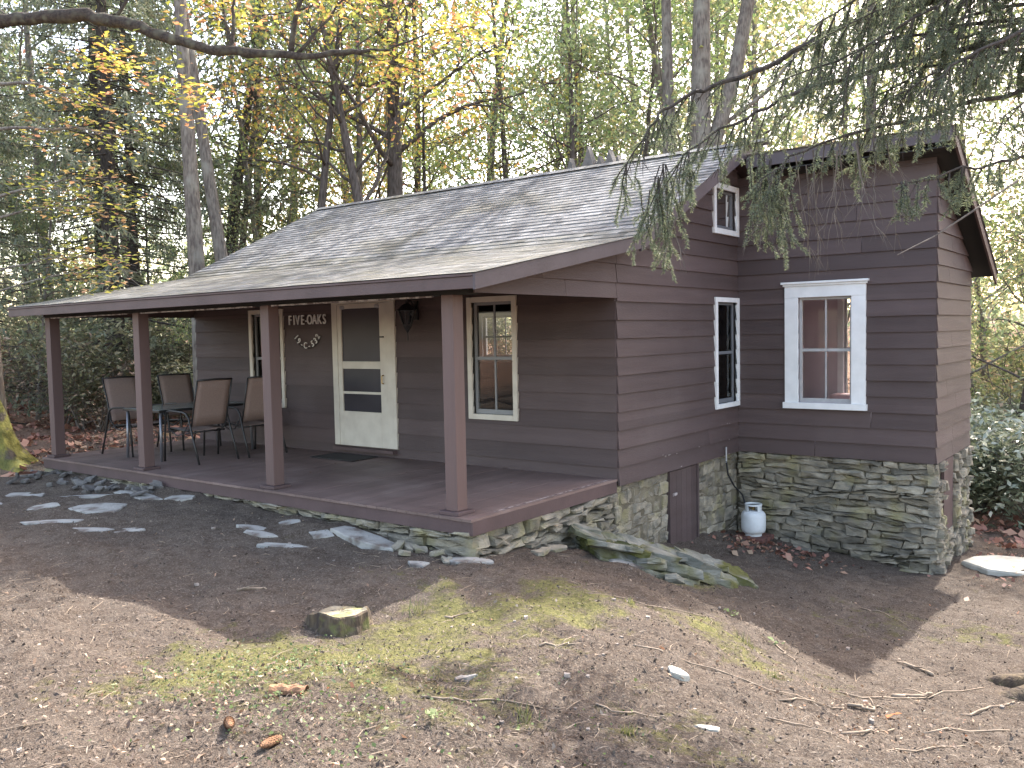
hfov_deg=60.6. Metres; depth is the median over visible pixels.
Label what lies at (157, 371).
forest shrub
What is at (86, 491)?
rubble stone
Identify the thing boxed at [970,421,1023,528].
rhododendron
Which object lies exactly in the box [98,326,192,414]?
forest shrub
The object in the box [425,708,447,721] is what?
seedling
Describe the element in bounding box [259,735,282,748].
spruce cone
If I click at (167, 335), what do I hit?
forest shrub
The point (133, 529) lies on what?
flagstone
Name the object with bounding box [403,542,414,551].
footing stone
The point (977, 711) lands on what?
stick
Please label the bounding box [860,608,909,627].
stick
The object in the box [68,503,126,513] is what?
flagstone
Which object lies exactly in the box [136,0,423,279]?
woodland tree
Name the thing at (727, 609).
seedling
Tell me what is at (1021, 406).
bent sapling
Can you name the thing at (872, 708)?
stick
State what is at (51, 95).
woodland tree
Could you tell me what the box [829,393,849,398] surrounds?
bed
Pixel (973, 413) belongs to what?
rhododendron
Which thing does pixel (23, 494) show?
flagstone
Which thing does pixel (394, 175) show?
oak tree
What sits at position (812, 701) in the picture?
stick
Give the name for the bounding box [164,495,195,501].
flagstone
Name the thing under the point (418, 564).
flagstone
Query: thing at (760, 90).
woodland tree
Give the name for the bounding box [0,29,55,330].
spruce tree
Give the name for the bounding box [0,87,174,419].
woodland tree
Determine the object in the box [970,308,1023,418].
forest shrub
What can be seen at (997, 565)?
flagstone
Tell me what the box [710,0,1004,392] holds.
woodland tree
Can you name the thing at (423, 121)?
oak tree
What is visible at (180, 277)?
woodland tree
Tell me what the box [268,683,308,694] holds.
bark curl
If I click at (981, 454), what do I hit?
rhododendron
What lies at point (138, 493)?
rubble stone
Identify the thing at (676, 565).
ledge rock
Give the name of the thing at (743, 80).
woodland tree
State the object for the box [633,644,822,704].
stick
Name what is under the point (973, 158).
woodland tree
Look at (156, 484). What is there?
rubble stone
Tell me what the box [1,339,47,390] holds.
forest shrub
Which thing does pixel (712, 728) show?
flagstone
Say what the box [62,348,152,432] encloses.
forest shrub
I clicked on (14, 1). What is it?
woodland tree
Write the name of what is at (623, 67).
woodland tree
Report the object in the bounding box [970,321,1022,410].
forest shrub
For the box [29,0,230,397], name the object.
spruce tree
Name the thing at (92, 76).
spruce tree
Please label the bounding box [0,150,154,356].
woodland tree
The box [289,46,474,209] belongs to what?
woodland tree
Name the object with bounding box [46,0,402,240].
woodland tree
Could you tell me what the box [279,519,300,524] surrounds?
flagstone
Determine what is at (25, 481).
rubble stone
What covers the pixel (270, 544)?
flagstone
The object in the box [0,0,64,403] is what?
spruce tree
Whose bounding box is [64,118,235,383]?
woodland tree
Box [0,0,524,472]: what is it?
mossy tree
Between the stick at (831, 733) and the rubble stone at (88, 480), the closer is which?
the stick at (831, 733)
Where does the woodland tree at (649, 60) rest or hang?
on the ground
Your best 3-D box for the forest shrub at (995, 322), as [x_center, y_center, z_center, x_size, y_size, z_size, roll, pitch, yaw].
[13.809,-1.248,26.513,4.063,4.724,6.930,-4,4,-39]
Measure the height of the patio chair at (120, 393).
1.157 m
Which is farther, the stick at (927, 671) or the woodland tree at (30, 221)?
the woodland tree at (30, 221)
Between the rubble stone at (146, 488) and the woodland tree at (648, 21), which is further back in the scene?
the woodland tree at (648, 21)
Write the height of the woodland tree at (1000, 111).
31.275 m
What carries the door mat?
on the cabin
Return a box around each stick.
[236,586,266,590]
[421,691,542,708]
[444,612,474,618]
[538,637,579,646]
[588,593,710,617]
[595,703,667,719]
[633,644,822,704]
[766,716,853,743]
[773,642,801,665]
[778,697,853,711]
[837,687,984,698]
[840,728,894,734]
[847,697,883,710]
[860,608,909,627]
[887,745,965,751]
[891,688,932,697]
[896,661,933,675]
[923,725,1010,732]
[960,700,1014,715]
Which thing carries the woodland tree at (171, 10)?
on the ground
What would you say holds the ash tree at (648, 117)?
on the ground
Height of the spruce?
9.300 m
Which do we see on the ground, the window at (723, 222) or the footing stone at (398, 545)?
the footing stone at (398, 545)
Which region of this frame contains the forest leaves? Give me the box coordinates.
[0,349,1023,547]
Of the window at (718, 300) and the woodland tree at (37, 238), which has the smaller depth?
the window at (718, 300)
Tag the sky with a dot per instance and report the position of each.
(762, 102)
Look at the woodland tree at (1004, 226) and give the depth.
20.89 m
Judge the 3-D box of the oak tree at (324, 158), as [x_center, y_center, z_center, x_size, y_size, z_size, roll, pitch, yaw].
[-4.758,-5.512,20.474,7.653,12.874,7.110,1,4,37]
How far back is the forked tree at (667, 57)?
19.85 m
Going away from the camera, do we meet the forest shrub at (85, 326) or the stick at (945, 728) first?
the stick at (945, 728)
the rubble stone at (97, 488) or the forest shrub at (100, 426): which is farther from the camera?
the forest shrub at (100, 426)
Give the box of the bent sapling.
[968,142,1023,421]
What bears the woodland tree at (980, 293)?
on the ground
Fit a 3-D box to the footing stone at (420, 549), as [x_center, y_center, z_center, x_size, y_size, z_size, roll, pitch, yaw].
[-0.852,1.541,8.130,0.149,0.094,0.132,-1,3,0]
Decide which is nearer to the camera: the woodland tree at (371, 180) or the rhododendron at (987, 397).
the rhododendron at (987, 397)
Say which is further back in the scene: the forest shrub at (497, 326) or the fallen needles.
the forest shrub at (497, 326)
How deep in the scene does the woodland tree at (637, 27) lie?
48.83 m
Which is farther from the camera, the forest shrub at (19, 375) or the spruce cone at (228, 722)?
the forest shrub at (19, 375)
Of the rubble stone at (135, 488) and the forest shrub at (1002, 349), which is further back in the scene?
the forest shrub at (1002, 349)
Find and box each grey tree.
[174,0,204,431]
[185,0,227,261]
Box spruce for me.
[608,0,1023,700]
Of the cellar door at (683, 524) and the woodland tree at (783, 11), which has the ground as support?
the woodland tree at (783, 11)
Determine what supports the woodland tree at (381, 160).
on the ground
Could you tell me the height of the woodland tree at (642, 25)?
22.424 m
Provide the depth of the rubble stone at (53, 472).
12.42 m
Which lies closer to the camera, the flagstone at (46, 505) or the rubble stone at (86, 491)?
the flagstone at (46, 505)
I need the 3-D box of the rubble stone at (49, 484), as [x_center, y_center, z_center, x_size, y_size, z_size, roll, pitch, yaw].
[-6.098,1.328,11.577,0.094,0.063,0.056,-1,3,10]
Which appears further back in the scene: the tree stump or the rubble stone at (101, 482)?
the rubble stone at (101, 482)
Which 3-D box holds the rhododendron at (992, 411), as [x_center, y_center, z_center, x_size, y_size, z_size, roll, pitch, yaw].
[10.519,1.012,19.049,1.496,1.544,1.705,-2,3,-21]
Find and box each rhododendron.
[968,409,1023,515]
[968,413,1023,513]
[969,403,1023,512]
[969,410,1023,511]
[970,382,1023,415]
[970,392,1023,435]
[970,394,1023,427]
[970,399,1018,426]
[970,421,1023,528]
[971,403,1023,502]
[974,402,1016,418]
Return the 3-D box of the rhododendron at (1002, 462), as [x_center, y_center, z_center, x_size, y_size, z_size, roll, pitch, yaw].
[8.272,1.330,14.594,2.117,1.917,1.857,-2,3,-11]
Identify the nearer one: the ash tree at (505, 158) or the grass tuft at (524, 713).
the grass tuft at (524, 713)
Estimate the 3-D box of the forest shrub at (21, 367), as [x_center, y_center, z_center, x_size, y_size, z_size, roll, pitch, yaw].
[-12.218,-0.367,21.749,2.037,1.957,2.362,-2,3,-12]
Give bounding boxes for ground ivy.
[36,628,720,767]
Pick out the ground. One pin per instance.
(982, 593)
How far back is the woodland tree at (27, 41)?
25.18 m
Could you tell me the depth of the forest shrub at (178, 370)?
18.18 m
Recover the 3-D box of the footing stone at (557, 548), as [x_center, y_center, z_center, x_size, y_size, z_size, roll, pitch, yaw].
[0.451,1.640,8.736,0.194,0.060,0.135,-2,3,-18]
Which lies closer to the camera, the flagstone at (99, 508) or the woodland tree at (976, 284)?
the flagstone at (99, 508)
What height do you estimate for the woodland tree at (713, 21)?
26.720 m
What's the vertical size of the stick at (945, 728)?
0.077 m
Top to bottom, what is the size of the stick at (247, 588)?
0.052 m
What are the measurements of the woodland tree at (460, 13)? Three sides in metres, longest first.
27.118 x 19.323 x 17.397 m
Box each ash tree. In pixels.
[371,0,645,190]
[428,0,689,323]
[533,0,802,161]
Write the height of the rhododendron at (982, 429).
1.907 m
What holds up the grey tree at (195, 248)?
on the ground
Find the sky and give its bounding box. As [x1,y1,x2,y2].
[0,0,1023,322]
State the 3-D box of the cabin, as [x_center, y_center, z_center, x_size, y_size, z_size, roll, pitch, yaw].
[-0.095,-0.580,12.908,11.515,6.940,8.959,1,4,37]
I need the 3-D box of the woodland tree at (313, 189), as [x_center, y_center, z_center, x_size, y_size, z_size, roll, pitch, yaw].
[-5.654,-3.226,25.994,3.701,7.178,4.046,-1,3,0]
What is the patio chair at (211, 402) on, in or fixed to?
on the cabin
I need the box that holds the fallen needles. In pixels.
[0,500,1023,767]
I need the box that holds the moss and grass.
[37,552,1020,767]
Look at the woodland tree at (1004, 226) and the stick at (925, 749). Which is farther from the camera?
the woodland tree at (1004, 226)
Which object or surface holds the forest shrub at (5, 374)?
on the ground
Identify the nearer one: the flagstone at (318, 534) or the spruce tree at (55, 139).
the flagstone at (318, 534)
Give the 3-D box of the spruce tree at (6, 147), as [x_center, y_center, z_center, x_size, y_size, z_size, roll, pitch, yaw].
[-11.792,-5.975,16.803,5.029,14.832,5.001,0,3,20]
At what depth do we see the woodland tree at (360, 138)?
24.61 m
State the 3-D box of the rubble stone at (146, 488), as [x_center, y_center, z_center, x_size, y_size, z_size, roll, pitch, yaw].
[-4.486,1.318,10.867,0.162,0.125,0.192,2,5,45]
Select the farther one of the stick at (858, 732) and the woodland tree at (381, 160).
the woodland tree at (381, 160)
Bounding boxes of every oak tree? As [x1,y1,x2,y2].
[131,0,489,207]
[189,0,489,201]
[198,0,628,196]
[261,0,598,204]
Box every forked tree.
[661,0,675,153]
[689,0,823,148]
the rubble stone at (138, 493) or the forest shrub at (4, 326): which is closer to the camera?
the rubble stone at (138, 493)
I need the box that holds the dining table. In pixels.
[123,401,253,461]
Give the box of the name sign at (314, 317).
[288,314,325,324]
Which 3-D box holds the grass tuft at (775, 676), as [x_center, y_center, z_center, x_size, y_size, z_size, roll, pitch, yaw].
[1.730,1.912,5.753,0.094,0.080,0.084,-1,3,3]
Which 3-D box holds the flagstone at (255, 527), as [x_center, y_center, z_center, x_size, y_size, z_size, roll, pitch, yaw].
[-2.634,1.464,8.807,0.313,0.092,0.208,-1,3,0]
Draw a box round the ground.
[0,313,1023,767]
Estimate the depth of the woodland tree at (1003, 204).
21.82 m
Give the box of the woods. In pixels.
[0,138,1023,358]
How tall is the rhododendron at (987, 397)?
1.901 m
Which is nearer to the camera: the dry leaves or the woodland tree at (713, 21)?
the dry leaves
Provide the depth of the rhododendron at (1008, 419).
14.49 m
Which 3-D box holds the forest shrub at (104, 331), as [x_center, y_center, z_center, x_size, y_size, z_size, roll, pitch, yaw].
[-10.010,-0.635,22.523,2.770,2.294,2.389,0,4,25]
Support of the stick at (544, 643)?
on the ground
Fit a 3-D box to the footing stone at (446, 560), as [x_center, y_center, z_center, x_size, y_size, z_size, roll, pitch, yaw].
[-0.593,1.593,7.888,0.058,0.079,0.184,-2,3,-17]
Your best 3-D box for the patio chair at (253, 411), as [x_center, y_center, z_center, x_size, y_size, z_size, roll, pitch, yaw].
[-3.823,0.448,12.841,0.823,1.157,0.659,2,4,40]
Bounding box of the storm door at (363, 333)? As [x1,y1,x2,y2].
[331,300,398,454]
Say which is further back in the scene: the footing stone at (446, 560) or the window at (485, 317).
the window at (485, 317)
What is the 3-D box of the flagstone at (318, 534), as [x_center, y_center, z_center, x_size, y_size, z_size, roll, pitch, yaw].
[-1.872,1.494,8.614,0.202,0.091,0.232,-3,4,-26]
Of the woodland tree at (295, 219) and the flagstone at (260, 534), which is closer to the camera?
the flagstone at (260, 534)
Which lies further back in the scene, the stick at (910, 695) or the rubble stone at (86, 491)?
the rubble stone at (86, 491)
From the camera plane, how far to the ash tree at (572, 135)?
21.44 m
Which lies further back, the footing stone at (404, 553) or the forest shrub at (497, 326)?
the forest shrub at (497, 326)
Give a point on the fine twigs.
(460, 669)
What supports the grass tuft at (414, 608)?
on the ground
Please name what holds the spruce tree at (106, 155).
on the ground
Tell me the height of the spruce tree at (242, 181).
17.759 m
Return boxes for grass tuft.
[402,596,428,617]
[510,701,539,724]
[620,722,637,736]
[735,631,753,647]
[768,670,780,679]
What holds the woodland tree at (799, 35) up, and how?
on the ground
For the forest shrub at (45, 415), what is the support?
on the ground
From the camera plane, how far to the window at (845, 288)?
11.84 m
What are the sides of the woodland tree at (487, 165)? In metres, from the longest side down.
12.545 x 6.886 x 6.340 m
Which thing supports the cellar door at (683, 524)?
in the cabin
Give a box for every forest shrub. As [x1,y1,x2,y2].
[0,279,170,422]
[0,316,27,369]
[0,326,98,407]
[1,317,76,396]
[1,320,75,414]
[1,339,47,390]
[2,316,41,347]
[2,332,62,403]
[6,325,122,423]
[21,319,127,430]
[34,287,129,369]
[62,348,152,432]
[83,318,156,364]
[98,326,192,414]
[99,344,185,417]
[119,318,192,420]
[125,318,191,365]
[128,324,191,368]
[151,350,192,419]
[162,318,192,364]
[487,317,511,345]
[487,317,511,354]
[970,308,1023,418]
[970,316,1023,399]
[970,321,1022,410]
[970,339,1023,422]
[970,374,1021,418]
[971,280,1020,389]
[971,295,1023,404]
[971,324,1022,391]
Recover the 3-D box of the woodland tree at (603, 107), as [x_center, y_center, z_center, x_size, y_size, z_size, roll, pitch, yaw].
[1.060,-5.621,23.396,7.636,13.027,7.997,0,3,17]
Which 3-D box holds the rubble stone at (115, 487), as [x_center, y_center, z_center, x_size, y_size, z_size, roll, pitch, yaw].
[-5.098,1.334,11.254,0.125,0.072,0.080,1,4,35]
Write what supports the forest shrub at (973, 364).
on the ground
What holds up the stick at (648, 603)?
on the ground
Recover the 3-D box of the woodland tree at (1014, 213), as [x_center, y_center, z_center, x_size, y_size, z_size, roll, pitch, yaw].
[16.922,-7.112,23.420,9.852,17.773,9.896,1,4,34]
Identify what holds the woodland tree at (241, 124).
on the ground
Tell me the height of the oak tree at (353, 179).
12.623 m
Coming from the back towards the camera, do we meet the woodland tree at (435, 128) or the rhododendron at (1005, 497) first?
the woodland tree at (435, 128)
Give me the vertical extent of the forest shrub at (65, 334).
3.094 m
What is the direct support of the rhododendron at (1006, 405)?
on the ground
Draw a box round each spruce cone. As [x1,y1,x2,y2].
[223,716,234,728]
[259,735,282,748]
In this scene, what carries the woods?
on the ground
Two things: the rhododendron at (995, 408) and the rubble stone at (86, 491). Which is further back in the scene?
the rhododendron at (995, 408)
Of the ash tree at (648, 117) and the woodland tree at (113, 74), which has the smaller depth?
the ash tree at (648, 117)
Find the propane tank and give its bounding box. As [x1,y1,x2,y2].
[741,502,765,536]
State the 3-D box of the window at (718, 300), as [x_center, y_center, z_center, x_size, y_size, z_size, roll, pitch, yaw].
[2.993,-0.440,12.294,0.104,1.535,0.800,1,4,37]
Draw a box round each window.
[248,309,286,407]
[466,295,518,420]
[484,315,511,356]
[712,183,738,236]
[714,297,739,409]
[781,278,868,410]
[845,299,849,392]
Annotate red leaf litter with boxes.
[9,411,1023,613]
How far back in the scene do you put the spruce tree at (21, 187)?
28.45 m
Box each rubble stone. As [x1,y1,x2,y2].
[6,475,20,483]
[20,475,35,477]
[20,478,30,483]
[46,469,58,474]
[46,482,52,486]
[57,480,68,484]
[71,478,87,486]
[81,490,91,493]
[82,485,94,491]
[83,475,97,480]
[85,478,93,483]
[93,479,106,486]
[94,486,108,492]
[111,485,119,489]
[129,490,148,496]
[131,487,142,490]
[140,486,153,493]
[149,480,163,488]
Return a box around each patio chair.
[101,376,171,456]
[156,373,221,449]
[164,378,239,464]
[217,376,287,457]
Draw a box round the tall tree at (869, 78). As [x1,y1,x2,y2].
[866,0,876,135]
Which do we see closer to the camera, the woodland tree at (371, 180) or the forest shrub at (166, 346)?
the forest shrub at (166, 346)
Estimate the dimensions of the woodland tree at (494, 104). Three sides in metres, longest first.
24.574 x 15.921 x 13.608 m
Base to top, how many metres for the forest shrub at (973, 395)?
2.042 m
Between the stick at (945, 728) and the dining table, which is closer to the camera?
the stick at (945, 728)
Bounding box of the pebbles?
[0,509,1004,767]
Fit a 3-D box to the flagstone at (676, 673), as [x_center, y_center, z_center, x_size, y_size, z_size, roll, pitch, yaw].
[0.961,1.698,5.114,0.114,0.081,0.124,-3,4,-31]
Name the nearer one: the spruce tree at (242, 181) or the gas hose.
the gas hose
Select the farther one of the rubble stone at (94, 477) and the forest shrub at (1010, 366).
the forest shrub at (1010, 366)
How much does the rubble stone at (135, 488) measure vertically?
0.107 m
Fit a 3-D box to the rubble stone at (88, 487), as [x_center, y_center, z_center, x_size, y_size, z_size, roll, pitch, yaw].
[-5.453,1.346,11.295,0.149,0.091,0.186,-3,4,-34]
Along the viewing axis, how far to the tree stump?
5.84 m
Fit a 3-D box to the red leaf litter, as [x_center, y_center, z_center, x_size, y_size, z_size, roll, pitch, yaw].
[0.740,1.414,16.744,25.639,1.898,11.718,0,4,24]
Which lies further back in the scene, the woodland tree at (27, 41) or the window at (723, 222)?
the woodland tree at (27, 41)
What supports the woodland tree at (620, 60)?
on the ground
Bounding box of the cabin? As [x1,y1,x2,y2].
[7,124,998,574]
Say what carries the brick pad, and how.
on the ground
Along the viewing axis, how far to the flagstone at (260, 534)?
8.54 m
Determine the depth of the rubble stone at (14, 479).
11.88 m
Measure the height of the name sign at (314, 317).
0.144 m
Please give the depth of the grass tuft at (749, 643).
6.66 m
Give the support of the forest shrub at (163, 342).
on the ground
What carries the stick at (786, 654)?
on the ground
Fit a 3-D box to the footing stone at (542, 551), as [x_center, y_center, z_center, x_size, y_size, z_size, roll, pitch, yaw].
[0.292,1.619,8.479,0.133,0.056,0.230,2,4,41]
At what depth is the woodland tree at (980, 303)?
18.05 m
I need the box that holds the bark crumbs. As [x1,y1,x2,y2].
[0,492,1023,767]
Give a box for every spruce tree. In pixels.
[0,0,53,424]
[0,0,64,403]
[0,0,93,350]
[0,0,212,393]
[0,0,235,416]
[0,7,60,365]
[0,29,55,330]
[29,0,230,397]
[92,0,321,372]
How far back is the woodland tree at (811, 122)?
39.91 m
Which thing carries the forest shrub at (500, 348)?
on the ground
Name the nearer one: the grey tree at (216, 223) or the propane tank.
the propane tank
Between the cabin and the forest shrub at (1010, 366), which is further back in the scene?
the forest shrub at (1010, 366)
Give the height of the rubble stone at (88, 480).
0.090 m
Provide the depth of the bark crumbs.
5.12 m
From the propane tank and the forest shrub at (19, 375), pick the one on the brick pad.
the propane tank
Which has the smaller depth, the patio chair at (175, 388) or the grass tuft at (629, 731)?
the grass tuft at (629, 731)
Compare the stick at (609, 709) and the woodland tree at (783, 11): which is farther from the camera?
the woodland tree at (783, 11)
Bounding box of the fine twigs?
[0,533,1023,767]
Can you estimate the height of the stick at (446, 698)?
0.097 m
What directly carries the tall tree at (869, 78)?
on the ground
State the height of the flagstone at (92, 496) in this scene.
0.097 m
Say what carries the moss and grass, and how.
on the ground
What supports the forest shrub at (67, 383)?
on the ground
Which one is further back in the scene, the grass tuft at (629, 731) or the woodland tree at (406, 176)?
the woodland tree at (406, 176)
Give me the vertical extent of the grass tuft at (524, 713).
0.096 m
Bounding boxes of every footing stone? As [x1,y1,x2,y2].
[391,540,404,550]
[398,549,410,555]
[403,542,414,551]
[413,544,427,552]
[429,549,444,556]
[441,555,449,564]
[530,547,550,556]
[547,544,566,551]
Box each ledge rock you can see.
[568,523,757,588]
[609,559,644,568]
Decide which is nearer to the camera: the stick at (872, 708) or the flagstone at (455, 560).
the stick at (872, 708)
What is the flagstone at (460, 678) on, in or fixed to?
on the ground
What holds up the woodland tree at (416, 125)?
on the ground
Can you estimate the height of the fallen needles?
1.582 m
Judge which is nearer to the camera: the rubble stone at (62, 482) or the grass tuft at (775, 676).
the grass tuft at (775, 676)
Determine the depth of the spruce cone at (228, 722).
3.83 m
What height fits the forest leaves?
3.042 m
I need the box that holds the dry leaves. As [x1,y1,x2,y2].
[0,497,1023,767]
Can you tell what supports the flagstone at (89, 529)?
on the ground
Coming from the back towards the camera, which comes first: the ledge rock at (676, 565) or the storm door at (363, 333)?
the storm door at (363, 333)
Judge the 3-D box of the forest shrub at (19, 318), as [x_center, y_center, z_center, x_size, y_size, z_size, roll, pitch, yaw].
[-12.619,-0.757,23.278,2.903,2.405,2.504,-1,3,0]
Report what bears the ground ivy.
on the ground
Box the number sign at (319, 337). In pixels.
[294,334,320,348]
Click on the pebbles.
(566, 675)
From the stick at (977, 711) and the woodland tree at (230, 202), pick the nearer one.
the stick at (977, 711)
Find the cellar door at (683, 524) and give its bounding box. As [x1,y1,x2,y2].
[667,463,699,543]
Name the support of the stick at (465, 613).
on the ground
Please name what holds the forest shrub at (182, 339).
on the ground
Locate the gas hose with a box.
[725,447,748,506]
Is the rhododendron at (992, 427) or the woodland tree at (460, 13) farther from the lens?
the woodland tree at (460, 13)
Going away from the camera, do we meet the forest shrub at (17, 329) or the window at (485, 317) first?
the window at (485, 317)
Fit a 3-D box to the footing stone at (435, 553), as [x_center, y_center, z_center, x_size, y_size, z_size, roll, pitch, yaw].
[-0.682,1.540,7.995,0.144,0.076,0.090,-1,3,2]
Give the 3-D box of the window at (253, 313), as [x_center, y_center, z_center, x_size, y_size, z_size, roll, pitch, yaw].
[-3.808,-0.401,13.721,0.846,1.516,0.104,1,4,37]
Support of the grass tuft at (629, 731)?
on the ground
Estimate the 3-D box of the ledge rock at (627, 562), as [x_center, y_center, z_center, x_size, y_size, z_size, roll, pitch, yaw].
[1.168,1.848,8.874,0.545,0.106,0.272,8,7,-23]
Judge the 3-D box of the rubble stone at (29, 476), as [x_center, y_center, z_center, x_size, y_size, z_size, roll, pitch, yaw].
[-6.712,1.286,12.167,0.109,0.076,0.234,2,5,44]
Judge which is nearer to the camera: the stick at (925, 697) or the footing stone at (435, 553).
the stick at (925, 697)
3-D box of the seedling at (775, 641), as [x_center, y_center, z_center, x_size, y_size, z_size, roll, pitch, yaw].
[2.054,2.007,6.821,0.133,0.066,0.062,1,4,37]
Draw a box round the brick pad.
[732,532,773,543]
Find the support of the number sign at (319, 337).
hanging from the cabin
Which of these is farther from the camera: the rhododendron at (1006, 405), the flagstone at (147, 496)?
the rhododendron at (1006, 405)
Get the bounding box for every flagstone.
[5,492,44,496]
[20,519,83,524]
[27,502,59,509]
[59,494,109,498]
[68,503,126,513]
[73,527,114,531]
[114,490,162,499]
[114,528,145,532]
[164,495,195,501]
[236,524,265,529]
[243,529,277,537]
[256,542,306,547]
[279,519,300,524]
[309,530,333,538]
[330,526,394,551]
[408,561,429,567]
[449,557,493,564]
[454,674,477,681]
[668,666,689,681]
[694,724,719,731]
[961,555,1023,575]
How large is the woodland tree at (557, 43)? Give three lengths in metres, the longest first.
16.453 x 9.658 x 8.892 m
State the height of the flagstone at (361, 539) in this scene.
0.197 m
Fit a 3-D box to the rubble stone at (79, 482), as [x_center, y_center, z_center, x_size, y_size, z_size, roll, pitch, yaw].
[-5.735,1.321,11.630,0.240,0.129,0.140,2,4,43]
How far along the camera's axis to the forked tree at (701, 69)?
19.24 m
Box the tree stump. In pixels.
[305,605,373,636]
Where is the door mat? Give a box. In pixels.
[310,452,377,461]
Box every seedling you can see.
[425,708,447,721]
[724,608,738,617]
[768,637,784,644]
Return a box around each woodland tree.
[0,0,122,165]
[0,0,163,298]
[0,3,122,190]
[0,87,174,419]
[0,133,100,409]
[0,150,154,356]
[1,0,280,318]
[2,0,311,254]
[5,0,370,238]
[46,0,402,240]
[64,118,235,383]
[71,0,500,223]
[88,0,414,249]
[121,0,519,204]
[135,190,239,347]
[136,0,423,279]
[149,148,291,323]
[215,72,404,237]
[217,0,480,237]
[221,1,485,201]
[241,2,567,199]
[255,148,347,233]
[269,0,558,209]
[269,0,685,195]
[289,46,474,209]
[398,0,833,173]
[404,0,658,183]
[405,1,598,354]
[408,0,737,177]
[408,0,792,161]
[415,0,866,184]
[433,0,686,186]
[447,0,685,180]
[467,0,815,170]
[506,0,840,164]
[527,0,903,156]
[543,0,797,150]
[589,0,990,151]
[615,0,857,157]
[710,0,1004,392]
[724,0,1016,176]
[793,2,1023,404]
[796,47,1023,160]
[814,1,1023,373]
[832,0,1023,410]
[897,1,1023,241]
[926,7,1023,320]
[973,0,1023,286]
[976,0,1023,254]
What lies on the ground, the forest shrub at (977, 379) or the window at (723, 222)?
the forest shrub at (977, 379)
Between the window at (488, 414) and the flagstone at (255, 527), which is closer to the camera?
the flagstone at (255, 527)

